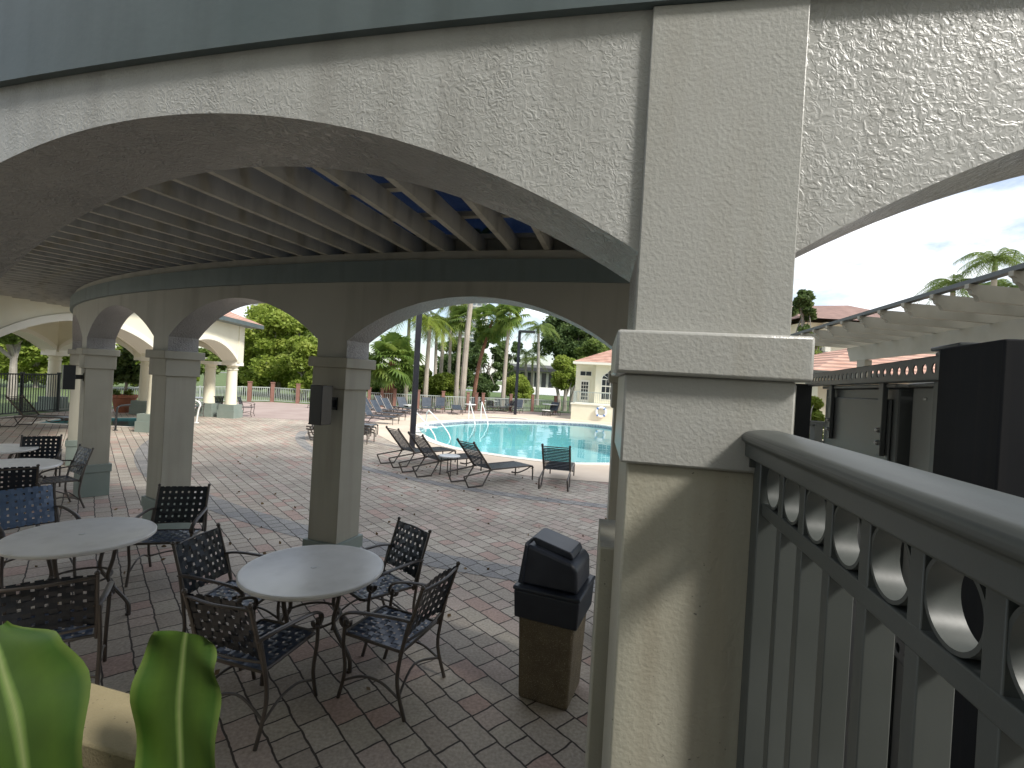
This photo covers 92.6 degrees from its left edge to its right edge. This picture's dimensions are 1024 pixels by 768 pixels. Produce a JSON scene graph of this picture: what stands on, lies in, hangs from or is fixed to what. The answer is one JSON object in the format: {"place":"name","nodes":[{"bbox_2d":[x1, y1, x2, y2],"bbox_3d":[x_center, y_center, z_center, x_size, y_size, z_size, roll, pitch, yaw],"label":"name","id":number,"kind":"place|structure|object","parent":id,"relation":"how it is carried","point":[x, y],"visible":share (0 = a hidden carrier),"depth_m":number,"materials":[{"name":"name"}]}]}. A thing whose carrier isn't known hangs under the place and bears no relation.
{"place":"outdoors","nodes":[
{"label":"outdoors","id":0,"kind":"place"},
{"bbox_2d":[0,370,501,422],"bbox_3d":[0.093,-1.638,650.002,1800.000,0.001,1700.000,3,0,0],"label":"ground","id":1,"kind":"structure","parent":0,"point":[220,380],"depth_m":36.34,"materials":[{"name":"green plant"}]},
{"bbox_2d":[0,333,33,399],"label":"palm tree","id":2,"kind":"object","parent":1,"relation":"on","point":[12,342],"visible":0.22,"depth_m":23.87,"materials":[{"name":"green plant"}]},
{"bbox_2d":[0,343,69,387],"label":"broadleaf tree","id":3,"kind":"object","parent":1,"relation":"on","point":[31,359],"visible":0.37,"depth_m":32.53,"materials":[{"name":"green plant"}]},
{"bbox_2d":[198,348,226,389],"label":"broadleaf tree","id":4,"kind":"object","parent":1,"relation":"on","point":[210,356],"visible":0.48,"depth_m":37.83,"materials":[{"name":"green plant"}]},
{"bbox_2d":[237,303,309,395],"bbox_3d":[-19.417,-2.879,39.748,7.160,8.410,6.411,3,0,0],"label":"broadleaf tree","id":5,"kind":"object","parent":1,"relation":"on","point":[265,345],"visible":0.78,"depth_m":38.30,"materials":[{"name":"green plant"}]},
{"bbox_2d":[274,335,317,399],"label":"broadleaf tree","id":6,"kind":"object","parent":1,"relation":"on","point":[297,354],"visible":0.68,"depth_m":36.08,"materials":[{"name":"green plant"}]},
{"bbox_2d":[368,331,426,406],"bbox_3d":[-8.536,-0.956,34.497,4.946,5.329,4.848,3,0,-15],"label":"palm tree","id":7,"kind":"object","parent":1,"relation":"on","point":[390,347],"visible":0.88,"depth_m":33.54,"materials":[{"name":"plant"}]},
{"bbox_2d":[490,304,532,410],"bbox_3d":[-0.170,-2.165,36.842,3.270,8.659,2.988,3,0,0],"label":"palm tree","id":8,"kind":"object","parent":1,"relation":"on","point":[503,321],"visible":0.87,"depth_m":36.84,"materials":[{"name":"plant"}]},
{"bbox_2d":[0,402,608,767],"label":"patio pavers","id":9,"kind":"object","parent":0,"point":[472,709],"visible":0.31,"depth_m":4.68,"materials":[{"name":"brick"}]},
{"bbox_2d":[0,444,38,480],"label":"patio table","id":10,"kind":"object","parent":9,"relation":"on","point":[10,448],"visible":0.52,"depth_m":8.11,"materials":[{"name":"white metal"}]},
{"bbox_2d":[0,464,42,526],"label":"patio chair","id":11,"kind":"object","parent":9,"relation":"on","point":[35,479],"visible":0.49,"depth_m":6.11,"materials":[{"name":"brown metal"}]},
{"bbox_2d":[0,372,61,414],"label":"picket fence","id":12,"kind":"object","parent":9,"relation":"on","point":[23,374],"visible":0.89,"depth_m":18.56,"materials":[{"name":"grey"}]},
{"bbox_2d":[0,458,62,520],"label":"patio table","id":13,"kind":"object","parent":9,"relation":"on","point":[45,463],"visible":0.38,"depth_m":7.08,"materials":[{"name":"white metal"}]},
{"bbox_2d":[0,394,68,426],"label":"sun lounger","id":14,"kind":"object","parent":9,"relation":"on","point":[38,415],"visible":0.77,"depth_m":15.37,"materials":[{"name":"brown metal"}]},
{"bbox_2d":[8,434,62,486],"bbox_3d":[-7.980,1.343,8.218,0.617,0.919,0.678,3,0,-36],"label":"patio chair","id":15,"kind":"object","parent":9,"relation":"on","point":[53,445],"visible":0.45,"depth_m":8.40,"materials":[{"name":"brown metal"}]},
{"bbox_2d":[0,482,80,596],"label":"patio chair","id":16,"kind":"object","parent":9,"relation":"on","point":[52,506],"visible":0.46,"depth_m":5.11,"materials":[{"name":"blue metal"}]},
{"bbox_2d":[0,570,114,684],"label":"patio chair","id":17,"kind":"object","parent":9,"relation":"on","point":[69,616],"visible":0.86,"depth_m":3.17,"materials":[{"name":"brown metal"}]},
{"bbox_2d":[23,444,93,507],"bbox_3d":[-6.833,1.414,7.378,0.617,0.919,0.678,3,0,31],"label":"patio chair","id":18,"kind":"object","parent":9,"relation":"on","point":[80,462],"visible":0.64,"depth_m":7.46,"materials":[{"name":"brown metal"}]},
{"bbox_2d":[0,517,156,615],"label":"patio table","id":19,"kind":"object","parent":9,"relation":"on","point":[54,542],"visible":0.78,"depth_m":4.31,"materials":[{"name":"white metal"}]},
{"bbox_2d":[40,418,136,426],"bbox_3d":[-14.811,1.805,17.293,2.821,0.900,3.405,3,0,-37],"label":"spa basin","id":20,"kind":"object","parent":9,"relation":"in","point":[125,421],"visible":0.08,"depth_m":19.03,"materials":[{"name":"paint"}]},
{"bbox_2d":[112,347,139,412],"bbox_3d":[-16.755,-0.216,21.095,1.621,2.868,1.191,3,0,0],"label":"potted plant","id":21,"kind":"object","parent":9,"relation":"on","point":[126,370],"visible":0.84,"depth_m":20.95,"materials":[{"name":"green plant"}]},
{"bbox_2d":[0,295,263,432],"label":"spa pavilion","id":22,"kind":"structure","parent":9,"relation":"on","point":[45,328],"depth_m":19.88,"materials":[{"name":"beige"}]},
{"bbox_2d":[59,386,239,409],"bbox_3d":[-17.958,0.614,25.504,0.211,1.020,11.291,3,0,5],"label":"picket fence","id":23,"kind":"object","parent":9,"relation":"on","point":[199,400],"visible":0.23,"depth_m":23.65,"materials":[{"name":"grey"}]},
{"bbox_2d":[124,483,210,587],"bbox_3d":[-3.694,1.605,5.309,0.617,0.919,0.678,3,0,-15],"label":"patio chair","id":24,"kind":"object","parent":9,"relation":"on","point":[202,514],"visible":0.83,"depth_m":5.48,"materials":[{"name":"brown metal"}]},
{"bbox_2d":[170,523,280,670],"bbox_3d":[-2.313,1.692,4.000,0.678,0.919,0.617,3,0,6],"label":"patio chair","id":25,"kind":"object","parent":9,"relation":"on","point":[185,579],"visible":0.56,"depth_m":3.96,"materials":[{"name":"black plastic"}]},
{"bbox_2d":[181,588,323,750],"bbox_3d":[-1.709,1.731,3.229,0.617,0.919,0.678,3,0,16],"label":"patio chair","id":26,"kind":"object","parent":9,"relation":"on","point":[252,636],"visible":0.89,"depth_m":3.05,"materials":[{"name":"brown metal"}]},
{"bbox_2d":[4,455,605,689],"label":"fallen leaves","id":27,"kind":"object","parent":9,"relation":"on","point":[218,670],"visible":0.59,"depth_m":6.98,"materials":[{"name":"brown plant"}]},
{"bbox_2d":[236,545,383,685],"bbox_3d":[-1.610,1.828,3.927,1.090,0.723,1.090,3,0,-20],"label":"patio table","id":28,"kind":"object","parent":9,"relation":"on","point":[290,576],"visible":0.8,"depth_m":3.81,"materials":[{"name":"white plastic"}]},
{"bbox_2d":[65,250,629,547],"bbox_3d":[-3.986,0.282,6.834,13.382,3.500,1.644,3,0,30],"label":"arcade","id":29,"kind":"object","parent":9,"relation":"on","point":[345,310],"depth_m":5.14,"materials":[{"name":"paint"}]},
{"bbox_2d":[61,365,83,389],"bbox_3d":[-7.114,-0.108,7.924,0.150,0.390,0.256,4,0,40],"label":"wall light","id":30,"kind":"object","parent":29,"relation":"attached to","point":[69,376],"visible":1,"depth_m":7.84,"materials":[{"name":"black metal"}]},
{"bbox_2d":[0,166,575,306],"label":"pergola roof","id":31,"kind":"structure","parent":29,"relation":"on","point":[248,213],"depth_m":4.36,"materials":[{"name":"beige"}]},
{"bbox_2d":[309,385,337,424],"bbox_3d":[-1.884,0.208,4.915,0.150,0.390,0.256,3,0,20],"label":"wall light","id":32,"kind":"object","parent":29,"relation":"attached to","point":[323,403],"visible":1,"depth_m":4.81,"materials":[{"name":"black metal"}]},
{"bbox_2d":[134,440,594,592],"bbox_3d":[0.199,2.253,9.563,27.073,0.001,7.668,3,0,17],"label":"paver band","id":33,"kind":"object","parent":9,"relation":"on","point":[300,530],"visible":0.34,"depth_m":6.86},
{"bbox_2d":[330,517,431,656],"bbox_3d":[-1.162,1.755,4.385,0.617,0.919,0.678,4,0,44],"label":"patio chair","id":34,"kind":"object","parent":9,"relation":"on","point":[388,576],"visible":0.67,"depth_m":4.44,"materials":[{"name":"brown metal"}]},
{"bbox_2d":[336,561,459,721],"bbox_3d":[-0.810,1.780,3.587,0.678,0.919,0.617,3,0,21],"label":"patio chair","id":35,"kind":"object","parent":9,"relation":"on","point":[406,630],"visible":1,"depth_m":3.51,"materials":[{"name":"brown metal"}]},
{"bbox_2d":[377,426,455,467],"bbox_3d":[-2.454,1.595,12.822,2.045,0.980,0.664,3,0,-43],"label":"sun lounger","id":36,"kind":"object","parent":9,"relation":"on","point":[399,434],"visible":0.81,"depth_m":12.51,"materials":[{"name":"plastic"}]},
{"bbox_2d":[398,431,481,477],"bbox_3d":[-1.688,1.644,11.873,2.045,0.980,0.664,3,0,-43],"label":"sun lounger","id":37,"kind":"object","parent":9,"relation":"on","point":[424,450],"visible":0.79,"depth_m":11.54,"materials":[{"name":"brown metal"}]},
{"bbox_2d":[439,454,459,476],"bbox_3d":[-1.490,1.918,11.594,0.500,0.461,0.500,3,0,-17],"label":"side table","id":38,"kind":"object","parent":9,"relation":"on","point":[448,456],"visible":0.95,"depth_m":11.52,"materials":[{"name":"white plastic"}]},
{"bbox_2d":[295,431,606,507],"bbox_3d":[1.088,2.286,12.384,20.494,0.001,5.783,3,0,17],"label":"paver band","id":39,"kind":"object","parent":9,"relation":"on","point":[301,441],"visible":0.39,"depth_m":10.32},
{"bbox_2d":[447,438,533,487],"bbox_3d":[-0.440,1.720,11.090,2.045,0.980,0.664,3,0,-42],"label":"sun lounger","id":40,"kind":"object","parent":9,"relation":"on","point":[500,465],"visible":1,"depth_m":10.84,"materials":[{"name":"brown metal"}]},
{"bbox_2d":[0,0,1023,767],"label":"stucco arcade","id":41,"kind":"object","parent":9,"relation":"on","point":[700,176],"visible":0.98,"depth_m":1.21,"materials":[{"name":"beige paint"}]},
{"bbox_2d":[890,383,933,767],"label":"electrical cabinet","id":42,"kind":"object","parent":41,"relation":"attached to","point":[921,426],"visible":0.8,"depth_m":1.40,"materials":[{"name":"metal"}]},
{"bbox_2d":[513,528,595,709],"bbox_3d":[0.314,1.716,3.667,0.500,1.165,0.500,3,0,22],"label":"litter bin","id":43,"kind":"object","parent":9,"relation":"on","point":[553,585],"visible":0.99,"depth_m":3.49,"materials":[{"name":"plastic"}]},
{"bbox_2d":[538,443,574,491],"bbox_3d":[1.088,1.806,11.383,0.664,0.980,2.045,3,0,11],"label":"sun lounger","id":44,"kind":"object","parent":9,"relation":"on","point":[558,464],"visible":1,"depth_m":10.87,"materials":[{"name":"brown metal"}]},
{"bbox_2d":[793,384,811,438],"bbox_3d":[1.451,1.184,2.563,0.080,2.370,0.110,3,0,20],"label":"steel post","id":45,"kind":"object","parent":9,"relation":"on","point":[802,409],"visible":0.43,"depth_m":2.51,"materials":[{"name":"black metal"}]},
{"bbox_2d":[805,355,939,386],"bbox_3d":[1.300,-0.028,1.870,0.036,0.060,1.550,3,0,20],"label":"perforated channel","id":46,"kind":"object","parent":45,"relation":"attached to","point":[929,375],"visible":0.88,"depth_m":1.50,"materials":[{"name":"metal"}]},
{"bbox_2d":[823,383,917,767],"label":"electrical cabinet","id":47,"kind":"object","parent":46,"relation":"hanging from","point":[874,420],"visible":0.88,"depth_m":1.68,"materials":[{"name":"metal"}]},
{"bbox_2d":[853,598,904,666],"bbox_3d":[1.258,0.711,1.874,0.036,0.060,1.550,3,0,20],"label":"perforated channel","id":48,"kind":"object","parent":45,"relation":"attached to","point":[899,649],"visible":0.08,"depth_m":1.29,"materials":[{"name":"metal"}]},
{"bbox_2d":[809,396,824,438],"bbox_3d":[4.247,1.381,6.980,0.424,2.447,0.449,3,0,0],"label":"bush","id":49,"kind":"object","parent":9,"relation":"on","point":[817,403],"visible":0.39,"depth_m":6.88,"materials":[{"name":"green plant"}]},
{"bbox_2d":[809,421,824,442],"bbox_3d":[3.676,1.457,5.628,0.800,2.040,0.090,3,0,0],"label":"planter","id":50,"kind":"object","parent":9,"relation":"on","point":[816,430],"visible":0.08,"depth_m":5.58,"materials":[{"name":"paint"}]},
{"bbox_2d":[791,305,879,352],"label":"balcony building","id":51,"kind":"structure","parent":9,"relation":"on","point":[826,314],"depth_m":27.06,"materials":[{"name":"beige"}]},
{"bbox_2d":[790,263,1023,384],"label":"garden pergola","id":52,"kind":"object","parent":9,"relation":"on","point":[985,313],"visible":0.84,"depth_m":6.40,"materials":[{"name":"paint"}]},
{"bbox_2d":[914,274,988,304],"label":"palm tree","id":53,"kind":"object","parent":9,"relation":"on","point":[944,282],"visible":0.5,"depth_m":31.82,"materials":[{"name":"green plant"}]},
{"bbox_2d":[933,339,1023,767],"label":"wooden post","id":54,"kind":"object","parent":9,"relation":"on","point":[979,433],"visible":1,"depth_m":0.99,"materials":[{"name":"black wood"}]},
{"bbox_2d":[928,342,974,472],"bbox_3d":[1.154,0.934,1.185,0.275,2.052,0.152,3,0,20],"label":"electrical cabinet","id":55,"kind":"object","parent":54,"relation":"attached to","point":[937,349],"visible":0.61,"depth_m":1.27,"materials":[{"name":"metal"}]},
{"bbox_2d":[948,247,1023,285],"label":"palm tree","id":56,"kind":"object","parent":9,"relation":"on","point":[995,260],"visible":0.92,"depth_m":29.82,"materials":[{"name":"green plant"}]},
{"bbox_2d":[987,279,1018,287],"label":"palm tree","id":57,"kind":"object","parent":9,"relation":"on","point":[1003,282],"visible":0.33,"depth_m":33.97,"materials":[{"name":"green plant"}]},
{"bbox_2d":[238,402,570,422],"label":"terrace","id":58,"kind":"structure","parent":0,"point":[280,410],"depth_m":27.99,"materials":[{"name":"concrete"}]},
{"bbox_2d":[376,397,410,416],"bbox_3d":[-6.534,1.268,27.122,2.045,0.993,0.664,3,0,22],"label":"sun lounger","id":59,"kind":"object","parent":58,"relation":"on","point":[386,403],"visible":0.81,"depth_m":27.21,"materials":[{"name":"grey metal"}]},
{"bbox_2d":[239,381,572,412],"bbox_3d":[-6.264,1.073,34.839,23.472,1.320,1.972,3,0,-18],"label":"picket fence","id":60,"kind":"object","parent":58,"relation":"on","point":[249,395],"visible":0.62,"depth_m":34.05,"materials":[{"name":"grey"}]},
{"bbox_2d":[396,396,418,414],"bbox_3d":[-6.346,1.266,29.303,0.664,0.993,2.045,3,0,-41],"label":"sun lounger","id":61,"kind":"object","parent":58,"relation":"on","point":[402,402],"visible":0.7,"depth_m":29.61,"materials":[{"name":"grey metal"}]},
{"bbox_2d":[421,397,432,413],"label":"sun lounger","id":62,"kind":"object","parent":58,"relation":"on","point":[426,403],"visible":0.99,"depth_m":31.21,"materials":[{"name":"grey metal"}]},
{"bbox_2d":[447,303,488,372],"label":"apartment tower","id":63,"kind":"structure","parent":0,"point":[475,305],"depth_m":259.75,"materials":[{"name":"grey"}]},
{"bbox_2d":[366,388,570,412],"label":"lawn","id":64,"kind":"structure","parent":0,"point":[493,395],"depth_m":53.08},
{"bbox_2d":[367,363,401,398],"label":"bush","id":65,"kind":"object","parent":64,"relation":"on","point":[376,389],"visible":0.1,"depth_m":41.61,"materials":[{"name":"green plant"}]},
{"bbox_2d":[378,311,437,399],"bbox_3d":[-8.099,-2.278,37.941,5.042,7.965,5.557,3,0,0],"label":"palm tree","id":66,"kind":"object","parent":64,"relation":"on","point":[405,387],"visible":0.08,"depth_m":37.88,"materials":[{"name":"green plant"}]},
{"bbox_2d":[418,365,432,398],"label":"bush","id":67,"kind":"object","parent":64,"relation":"on","point":[421,376],"visible":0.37,"depth_m":40.46,"materials":[{"name":"green plant"}]},
{"bbox_2d":[405,314,456,396],"bbox_3d":[-6.088,-1.633,36.012,3.924,6.930,4.419,3,0,0],"label":"palm tree","id":68,"kind":"object","parent":64,"relation":"on","point":[435,324],"visible":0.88,"depth_m":35.84,"materials":[{"name":"green plant"}]},
{"bbox_2d":[421,321,455,402],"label":"palm tree","id":69,"kind":"object","parent":64,"relation":"on","point":[435,358],"visible":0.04,"depth_m":43.87,"materials":[{"name":"green plant"}]},
{"bbox_2d":[421,372,459,401],"bbox_3d":[-5.647,0.410,38.895,3.128,2.866,2.630,3,0,0],"label":"bush","id":70,"kind":"object","parent":64,"relation":"on","point":[438,383],"visible":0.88,"depth_m":38.29,"materials":[{"name":"green plant"}]},
{"bbox_2d":[422,313,463,372],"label":"palm tree","id":71,"kind":"object","parent":64,"relation":"on","point":[441,359],"visible":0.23,"depth_m":41.85,"materials":[{"name":"green plant"}]},
{"bbox_2d":[433,304,467,405],"bbox_3d":[-5.248,-2.647,39.847,3.838,9.005,4.067,3,0,0],"label":"palm tree","id":72,"kind":"object","parent":64,"relation":"on","point":[449,351],"visible":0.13,"depth_m":39.89,"materials":[{"name":"green plant"}]},
{"bbox_2d":[445,305,477,404],"bbox_3d":[-4.058,-2.019,37.032,2.697,7.921,2.715,3,0,-45],"label":"palm tree","id":73,"kind":"object","parent":64,"relation":"on","point":[456,324],"visible":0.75,"depth_m":36.84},
{"bbox_2d":[437,336,489,396],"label":"broadleaf tree","id":74,"kind":"object","parent":64,"relation":"on","point":[471,369],"visible":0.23,"depth_m":50.43,"materials":[{"name":"green plant"}]},
{"bbox_2d":[458,303,472,409],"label":"palm tree","id":75,"kind":"object","parent":64,"relation":"on","point":[462,391],"visible":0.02,"depth_m":35.82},
{"bbox_2d":[471,375,493,405],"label":"bush","id":76,"kind":"object","parent":64,"relation":"on","point":[484,385],"visible":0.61,"depth_m":41.66,"materials":[{"name":"green plant"}]},
{"bbox_2d":[461,332,511,403],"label":"broadleaf tree","id":77,"kind":"object","parent":64,"relation":"on","point":[497,357],"visible":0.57,"depth_m":45.49,"materials":[{"name":"green plant"}]},
{"bbox_2d":[470,304,513,407],"bbox_3d":[-1.750,-2.239,38.929,3.878,8.626,3.614,3,0,0],"label":"palm tree","id":78,"kind":"object","parent":64,"relation":"on","point":[485,335],"visible":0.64,"depth_m":38.76,"materials":[{"name":"plant"}]},
{"bbox_2d":[491,340,525,397],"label":"broadleaf tree","id":79,"kind":"object","parent":64,"relation":"on","point":[514,343],"visible":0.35,"depth_m":59.59,"materials":[{"name":"green plant"}]},
{"bbox_2d":[505,374,534,402],"bbox_3d":[0.533,0.656,40.021,2.796,3.077,2.676,3,0,0],"label":"bush","id":80,"kind":"object","parent":64,"relation":"on","point":[525,391],"visible":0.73,"depth_m":39.38,"materials":[{"name":"green plant"}]},
{"bbox_2d":[509,348,546,376],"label":"palm tree","id":81,"kind":"object","parent":64,"relation":"on","point":[526,353],"visible":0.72,"depth_m":59.69,"materials":[{"name":"green plant"}]},
{"bbox_2d":[496,385,569,394],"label":"sea wall","id":82,"kind":"structure","parent":64,"relation":"on","point":[543,390],"depth_m":104.01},
{"bbox_2d":[515,321,559,404],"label":"palm tree","id":83,"kind":"object","parent":64,"relation":"on","point":[543,327],"visible":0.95,"depth_m":49.86,"materials":[{"name":"green plant"}]},
{"bbox_2d":[550,354,575,411],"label":"broadleaf tree","id":84,"kind":"object","parent":64,"relation":"on","point":[563,375],"visible":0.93,"depth_m":41.45,"materials":[{"name":"green plant"}]},
{"bbox_2d":[532,315,595,400],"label":"broadleaf tree","id":85,"kind":"object","parent":64,"relation":"on","point":[571,338],"visible":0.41,"depth_m":56.23,"materials":[{"name":"green plant"}]},
{"bbox_2d":[573,338,610,359],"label":"broadleaf tree","id":86,"kind":"object","parent":64,"relation":"on","point":[591,346],"visible":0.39,"depth_m":49.02,"materials":[{"name":"green plant"}]},
{"bbox_2d":[371,414,611,481],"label":"pool deck","id":87,"kind":"structure","parent":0,"point":[598,473],"depth_m":16.21,"materials":[{"name":"concrete"}]},
{"bbox_2d":[365,402,398,424],"bbox_3d":[-6.290,1.310,22.588,2.045,0.993,0.664,3,0,11],"label":"sun lounger","id":88,"kind":"object","parent":87,"relation":"on","point":[368,411],"visible":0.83,"depth_m":22.65,"materials":[{"name":"grey metal"}]},
{"bbox_2d":[366,399,405,420],"bbox_3d":[-6.411,1.291,24.641,2.045,0.993,0.664,3,0,16],"label":"sun lounger","id":89,"kind":"object","parent":87,"relation":"on","point":[375,405],"visible":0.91,"depth_m":24.67,"materials":[{"name":"grey metal"}]},
{"bbox_2d":[409,314,421,447],"bbox_3d":[-2.936,-1.272,15.224,1.200,6.620,0.320,3,0,-20],"label":"light pole","id":90,"kind":"object","parent":87,"relation":"on","point":[416,364],"visible":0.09,"depth_m":15.15,"materials":[{"name":"metal"}]},
{"bbox_2d":[417,410,451,445],"bbox_3d":[-3.214,2.029,19.397,1.617,1.894,0.800,4,0,40],"label":"pool handrail","id":91,"kind":"object","parent":87,"relation":"on","point":[427,425],"visible":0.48,"depth_m":19.38,"materials":[{"name":"white metal"}]},
{"bbox_2d":[416,419,611,464],"bbox_3d":[1.383,2.251,21.887,11.722,0.075,15.863,3,0,0],"label":"pool coping","id":92,"kind":"object","parent":87,"relation":"on","point":[428,439],"visible":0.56,"depth_m":17.84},
{"bbox_2d":[421,425,610,462],"bbox_3d":[1.335,3.097,21.892,11.082,1.300,15.223,3,0,0],"label":"pool basin","id":93,"kind":"object","parent":87,"relation":"in","point":[585,446],"visible":0.16,"depth_m":28.11,"materials":[{"name":"liquid"}]},
{"bbox_2d":[419,421,611,430],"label":"waterline tiles","id":94,"kind":"object","parent":93,"relation":"attached to","point":[439,424],"visible":0.19,"depth_m":28.38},
{"bbox_2d":[514,330,534,414],"bbox_3d":[0.846,-0.758,33.502,1.150,5.800,0.360,3,0,0],"label":"light pole","id":95,"kind":"object","parent":87,"relation":"on","point":[517,367],"visible":1,"depth_m":33.40,"materials":[{"name":"metal"}]},
{"bbox_2d":[570,350,612,421],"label":"pool house","id":96,"kind":"structure","parent":87,"relation":"on","point":[592,392],"depth_m":33.03,"materials":[{"name":"beige"}]},
{"bbox_2d":[579,380,589,401],"bbox_3d":[5.039,0.490,33.950,0.640,1.540,0.065,3,0,14],"label":"door","id":97,"kind":"structure","parent":96,"relation":"in","point":[584,384],"depth_m":33.92,"materials":[{"name":"beige"}]},
{"bbox_2d":[600,373,610,400],"bbox_3d":[6.598,0.176,32.926,1.240,1.896,0.042,3,0,14],"label":"arched window","id":98,"kind":"structure","parent":96,"relation":"in","point":[605,386],"depth_m":32.99,"materials":[{"name":"beige"}]},
{"bbox_2d":[792,289,817,335],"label":"broadleaf tree","id":99,"kind":"object","parent":87,"relation":"on","point":[802,303],"visible":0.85,"depth_m":15.84,"materials":[{"name":"green plant"}]},
{"bbox_2d":[796,348,935,439],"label":"tiled outbuilding","id":100,"kind":"structure","parent":87,"relation":"on","point":[832,360],"depth_m":13.32,"materials":[{"name":"ceramic"}]},
{"bbox_2d":[449,422,611,433],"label":"pool water","id":101,"kind":"structure","parent":0,"point":[572,428],"depth_m":26.76,"materials":[{"name":"liquid"}]},
{"bbox_2d":[508,363,555,387],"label":"shopping building","id":102,"kind":"structure","parent":0,"point":[545,375],"depth_m":119.90,"materials":[{"name":"paint"}]},
{"bbox_2d":[115,175,1023,380],"label":"sky","id":103,"kind":"structure","parent":0,"point":[889,260],"materials":[{"name":"white"}]},
{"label":"planter base wall","id":104,"kind":"structure","parent":0,"visible":0},
{"bbox_2d":[82,683,136,767],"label":"stucco planter","id":105,"kind":"object","parent":104,"relation":"on","point":[109,740],"visible":0.17,"depth_m":1.38,"materials":[{"name":"concrete"}]},
{"bbox_2d":[0,621,221,767],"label":"broadleaf plant","id":106,"kind":"object","parent":105,"relation":"in","point":[175,692],"visible":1,"depth_m":1.16,"materials":[{"name":"green plant"}]},
{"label":"landing","id":107,"kind":"structure","parent":0,"visible":0},
{"bbox_2d":[736,430,1023,767],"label":"metal railing","id":108,"kind":"object","parent":107,"relation":"on","point":[814,570],"visible":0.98,"depth_m":0.64,"materials":[{"name":"metal"}]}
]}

